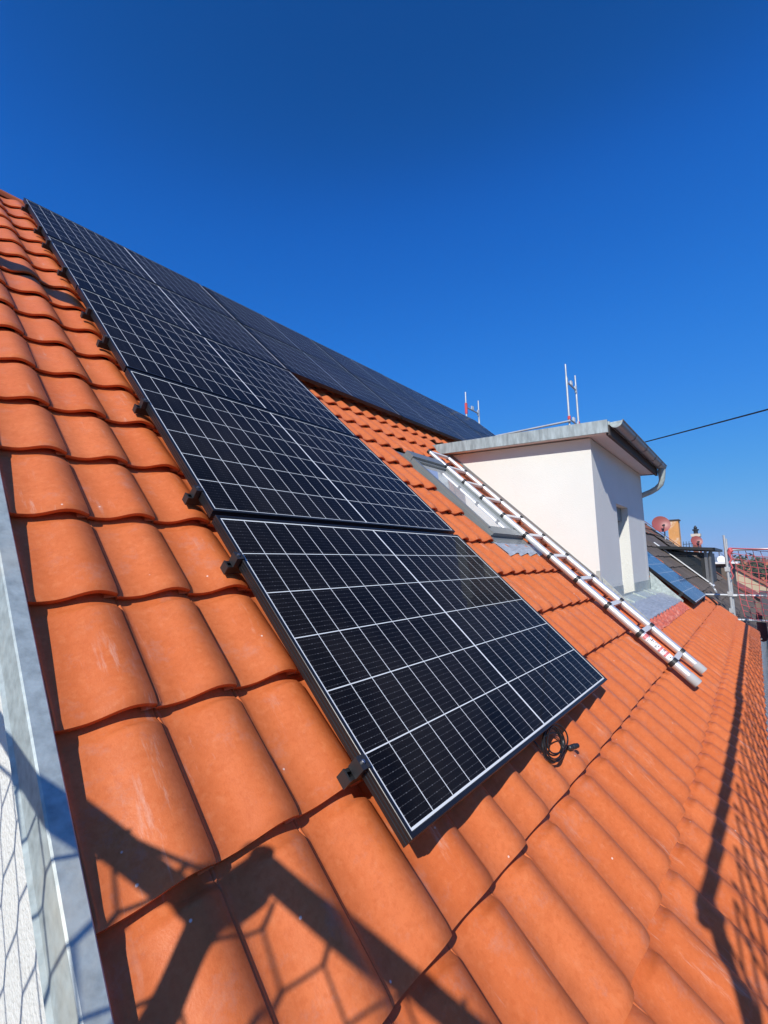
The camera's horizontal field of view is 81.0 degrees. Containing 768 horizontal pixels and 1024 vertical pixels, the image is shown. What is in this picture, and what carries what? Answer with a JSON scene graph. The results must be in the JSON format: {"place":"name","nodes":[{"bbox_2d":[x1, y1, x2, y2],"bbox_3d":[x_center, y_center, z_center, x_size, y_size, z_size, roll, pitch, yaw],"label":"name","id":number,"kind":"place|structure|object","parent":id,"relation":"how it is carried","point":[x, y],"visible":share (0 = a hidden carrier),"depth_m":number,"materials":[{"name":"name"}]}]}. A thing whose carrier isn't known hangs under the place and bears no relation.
{"place":"outdoors","nodes":[
{"label":"outdoors","id":0,"kind":"place"},
{"bbox_2d":[0,0,767,556],"label":"sky","id":1,"kind":"structure","parent":0,"point":[482,199],"materials":[{"name":"blue"}]},
{"bbox_2d":[668,519,767,641],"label":"house","id":2,"kind":"structure","parent":0,"point":[674,532],"depth_m":18.39,"materials":[{"name":"yellow"}]},
{"bbox_2d":[691,536,702,551],"bbox_3d":[12.187,1.552,17.416,0.404,1.254,0.311,3,-8,-29],"label":"satellite dish","id":3,"kind":"object","parent":2,"relation":"attached to","point":[697,541],"visible":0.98,"depth_m":17.48,"materials":[{"name":"red metal"}]},
{"bbox_2d":[717,556,724,561],"bbox_3d":[15.794,2.595,21.021,0.322,1.097,0.247,2,-7,-23],"label":"satellite dish","id":4,"kind":"object","parent":2,"relation":"attached to","point":[720,558],"visible":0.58,"depth_m":21.05,"materials":[{"name":"white paint"}]},
{"bbox_2d":[691,526,761,614],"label":"house","id":5,"kind":"structure","parent":0,"point":[695,530],"depth_m":23.89,"materials":[{"name":"red tile"}]},
{"bbox_2d":[715,556,767,561],"bbox_3d":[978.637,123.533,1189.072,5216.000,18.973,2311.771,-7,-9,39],"label":"hills","id":6,"kind":"structure","parent":0,"point":[749,557],"depth_m":1491.56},
{"bbox_2d":[737,582,761,611],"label":"house","id":7,"kind":"structure","parent":0,"point":[758,604],"depth_m":47.45,"materials":[{"name":"pink tile"}]},
{"bbox_2d":[735,566,767,592],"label":"house","id":8,"kind":"structure","parent":0,"point":[740,578],"depth_m":63.24,"materials":[{"name":"beige paint"}]},
{"label":"ground","id":9,"kind":"structure","parent":0,"visible":0},
{"bbox_2d":[0,189,767,1023],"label":"house","id":10,"kind":"structure","parent":9,"relation":"on","point":[192,831],"depth_m":1.17,"materials":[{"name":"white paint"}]},
{"bbox_2d":[21,203,29,213],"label":"mounting rail","id":11,"kind":"object","parent":10,"relation":"attached to","point":[25,208],"visible":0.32,"depth_m":3.92,"materials":[{"name":"black metal"}]},
{"bbox_2d":[33,225,43,236],"bbox_3d":[-0.038,-1.881,6.856,8.598,0.120,0.067,7,33,-50],"label":"mounting rail","id":12,"kind":"object","parent":10,"relation":"attached to","point":[37,230],"visible":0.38,"depth_m":3.54,"materials":[{"name":"black metal"}]},
{"bbox_2d":[23,198,236,320],"bbox_3d":[-2.406,-2.415,4.412,1.677,0.036,1.134,7,33,-50],"label":"solar panel","id":13,"kind":"object","parent":12,"relation":"attached to","point":[67,231],"visible":0.99,"depth_m":4.25,"materials":[{"name":"glass"}]},
{"bbox_2d":[203,286,349,372],"bbox_3d":[-1.319,-2.277,5.729,1.677,0.037,1.134,7,33,-50],"label":"solar panel","id":14,"kind":"object","parent":12,"relation":"attached to","point":[244,315],"visible":0.96,"depth_m":5.60,"materials":[{"name":"glass"}]},
{"bbox_2d":[312,340,421,405],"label":"solar panel","id":15,"kind":"object","parent":12,"relation":"attached to","point":[353,367],"visible":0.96,"depth_m":6.95,"materials":[{"name":"black glass"}]},
{"bbox_2d":[385,376,471,428],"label":"solar panel","id":16,"kind":"object","parent":12,"relation":"attached to","point":[428,403],"visible":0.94,"depth_m":8.30,"materials":[{"name":"glass"}]},
{"bbox_2d":[436,401,495,436],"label":"solar panel","id":17,"kind":"object","parent":12,"relation":"attached to","point":[473,424],"visible":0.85,"depth_m":9.55,"materials":[{"name":"glass"}]},
{"bbox_2d":[41,239,51,250],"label":"mounting rail","id":18,"kind":"object","parent":10,"relation":"attached to","point":[46,244],"visible":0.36,"depth_m":3.34,"materials":[{"name":"black metal"}]},
{"bbox_2d":[242,324,400,417],"bbox_3d":[-0.655,-1.564,5.107,1.677,0.036,1.134,7,33,-50],"label":"solar panel","id":19,"kind":"object","parent":18,"relation":"attached to","point":[299,364],"visible":0.98,"depth_m":4.94,"materials":[{"name":"black glass"}]},
{"bbox_2d":[353,375,464,440],"bbox_3d":[0.430,-1.430,6.424,1.677,0.037,1.134,7,33,-50],"label":"solar panel","id":20,"kind":"object","parent":18,"relation":"attached to","point":[413,412],"visible":0.95,"depth_m":6.28,"materials":[{"name":"glass"}]},
{"bbox_2d":[426,408,483,439],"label":"solar panel","id":21,"kind":"object","parent":18,"relation":"attached to","point":[465,432],"visible":0.54,"depth_m":7.63,"materials":[{"name":"glass"}]},
{"bbox_2d":[57,265,68,279],"bbox_3d":[0.537,-1.265,6.318,8.598,0.120,0.067,7,33,-50],"label":"mounting rail","id":22,"kind":"object","parent":10,"relation":"attached to","point":[62,272],"visible":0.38,"depth_m":3.00,"materials":[{"name":"black metal"}]},
{"bbox_2d":[44,234,288,370],"bbox_3d":[-1.740,-1.702,3.790,1.677,0.035,1.134,7,33,-50],"label":"solar panel","id":23,"kind":"object","parent":22,"relation":"attached to","point":[90,272],"visible":0.98,"depth_m":3.60,"materials":[{"name":"glass"}]},
{"bbox_2d":[80,306,93,321],"bbox_3d":[-1.211,-1.082,3.281,1.738,0.120,0.067,7,33,-50],"label":"mounting rail","id":24,"kind":"object","parent":10,"relation":"attached to","point":[86,314],"visible":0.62,"depth_m":2.61,"materials":[{"name":"black metal"}]},
{"bbox_2d":[96,334,110,350],"bbox_3d":[-0.980,-0.835,3.066,1.738,0.120,0.067,7,33,-50],"label":"mounting rail","id":25,"kind":"object","parent":10,"relation":"attached to","point":[102,343],"visible":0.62,"depth_m":2.39,"materials":[{"name":"black metal"}]},
{"bbox_2d":[76,286,356,436],"bbox_3d":[-1.073,-0.989,3.168,1.677,0.036,1.134,7,33,-50],"label":"solar panel","id":26,"kind":"object","parent":25,"relation":"attached to","point":[142,342],"visible":0.97,"depth_m":2.94,"materials":[{"name":"black glass"}]},
{"bbox_2d":[132,398,149,415],"bbox_3d":[-0.575,-0.401,2.687,1.738,0.120,0.067,7,33,-50],"label":"mounting rail","id":27,"kind":"object","parent":10,"relation":"attached to","point":[140,408],"visible":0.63,"depth_m":2.01,"materials":[{"name":"black metal"}]},
{"bbox_2d":[182,485,203,505],"bbox_3d":[-0.189,0.012,2.327,1.738,0.120,0.067,7,33,-50],"label":"mounting rail","id":28,"kind":"object","parent":10,"relation":"attached to","point":[191,497],"visible":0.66,"depth_m":1.65,"materials":[{"name":"black metal"}]},
{"bbox_2d":[125,368,454,533],"bbox_3d":[-0.409,-0.277,2.547,1.677,0.035,1.134,7,33,-50],"label":"solar panel","id":29,"kind":"object","parent":28,"relation":"attached to","point":[235,458],"visible":1,"depth_m":2.26,"materials":[{"name":"glass"}]},
{"bbox_2d":[220,552,244,574],"bbox_3d":[0.024,0.240,2.128,1.738,0.120,0.067,7,33,-50],"label":"mounting rail","id":30,"kind":"object","parent":10,"relation":"attached to","point":[231,565],"visible":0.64,"depth_m":1.45,"materials":[{"name":"black metal"}]},
{"bbox_2d":[336,753,371,789],"bbox_3d":[0.444,0.690,1.735,1.738,0.120,0.067,7,33,-50],"label":"mounting rail","id":31,"kind":"object","parent":10,"relation":"attached to","point":[356,769],"visible":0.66,"depth_m":1.06,"materials":[{"name":"black metal"}]},
{"bbox_2d":[211,515,607,847],"bbox_3d":[0.256,0.439,1.926,1.677,0.035,1.134,7,32,-50],"label":"solar panel","id":32,"kind":"object","parent":31,"relation":"attached to","point":[442,674],"visible":1,"depth_m":1.56,"materials":[{"name":"glass"}]},
{"bbox_2d":[533,723,579,763],"bbox_3d":[0.605,0.814,1.643,0.354,0.179,0.090,2,-8,-25],"label":"cable coil","id":33,"kind":"object","parent":32,"relation":"hanging from","point":[565,746],"visible":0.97,"depth_m":1.63,"materials":[{"name":"black plastic"}]},
{"bbox_2d":[396,450,541,555],"bbox_3d":[0.748,-0.094,4.141,1.137,1.033,0.755,-7,-9,39],"label":"roof window","id":34,"kind":"structure","parent":10,"relation":"in","point":[502,533],"depth_m":4.02,"materials":[{"name":"grey metal"}]},
{"bbox_2d":[427,449,706,686],"bbox_3d":[1.488,0.299,4.158,0.528,0.078,3.028,7,33,-50],"label":"ladder","id":35,"kind":"object","parent":10,"relation":"on","point":[683,671],"visible":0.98,"depth_m":3.84,"materials":[{"name":"metal"}]},
{"bbox_2d":[645,409,767,441],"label":"overhead cable","id":36,"kind":"object","parent":10,"relation":"on","point":[710,424],"visible":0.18,"depth_m":9.40,"materials":[{"name":"black rubber"}]},
{"bbox_2d":[703,595,717,604],"bbox_3d":[5.258,1.423,7.247,0.732,0.061,0.224,7,33,-50],"label":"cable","id":37,"kind":"object","parent":10,"relation":"on","point":[711,599],"visible":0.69,"depth_m":7.34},
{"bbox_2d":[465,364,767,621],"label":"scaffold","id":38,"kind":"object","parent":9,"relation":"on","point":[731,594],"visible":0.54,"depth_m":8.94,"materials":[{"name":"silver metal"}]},
{"bbox_2d":[727,547,767,621],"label":"safety net","id":39,"kind":"object","parent":38,"relation":"hanging from","point":[730,551],"visible":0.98,"depth_m":8.64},
{"bbox_2d":[644,521,756,629],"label":"house","id":40,"kind":"structure","parent":9,"relation":"on","point":[697,569],"depth_m":11.31,"materials":[{"name":"grey concrete"}]},
{"bbox_2d":[652,516,670,538],"bbox_3d":[9.655,0.623,15.632,0.448,0.976,0.436,3,-8,-30],"label":"satellite dish","id":41,"kind":"object","parent":40,"relation":"on","point":[661,524],"visible":0.99,"depth_m":15.69,"materials":[{"name":"red metal"}]},
{"bbox_2d":[732,553,759,573],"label":"tree","id":42,"kind":"object","parent":9,"relation":"on","point":[745,565],"visible":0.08,"depth_m":83.90,"materials":[{"name":"green plant"}]},
{"bbox_2d":[738,557,767,581],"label":"house","id":43,"kind":"structure","parent":9,"relation":"on","point":[763,578],"depth_m":90.09,"materials":[{"name":"red tile"}]},
{"bbox_2d":[744,557,767,580],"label":"tree","id":44,"kind":"object","parent":9,"relation":"on","point":[761,566],"visible":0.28,"depth_m":81.63,"materials":[{"name":"green plant"}]},
{"bbox_2d":[760,590,767,631],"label":"house","id":45,"kind":"structure","parent":9,"relation":"on","point":[764,600],"depth_m":16.54,"materials":[{"name":"grey concrete"}]},
{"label":"mounting rail","id":46,"kind":"object","parent":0,"visible":0},
{"bbox_2d":[647,551,705,604],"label":"solar panel","id":47,"kind":"object","parent":46,"relation":"attached to","point":[677,582],"visible":0.82,"depth_m":6.69,"materials":[{"name":"blue glass"}]}
]}

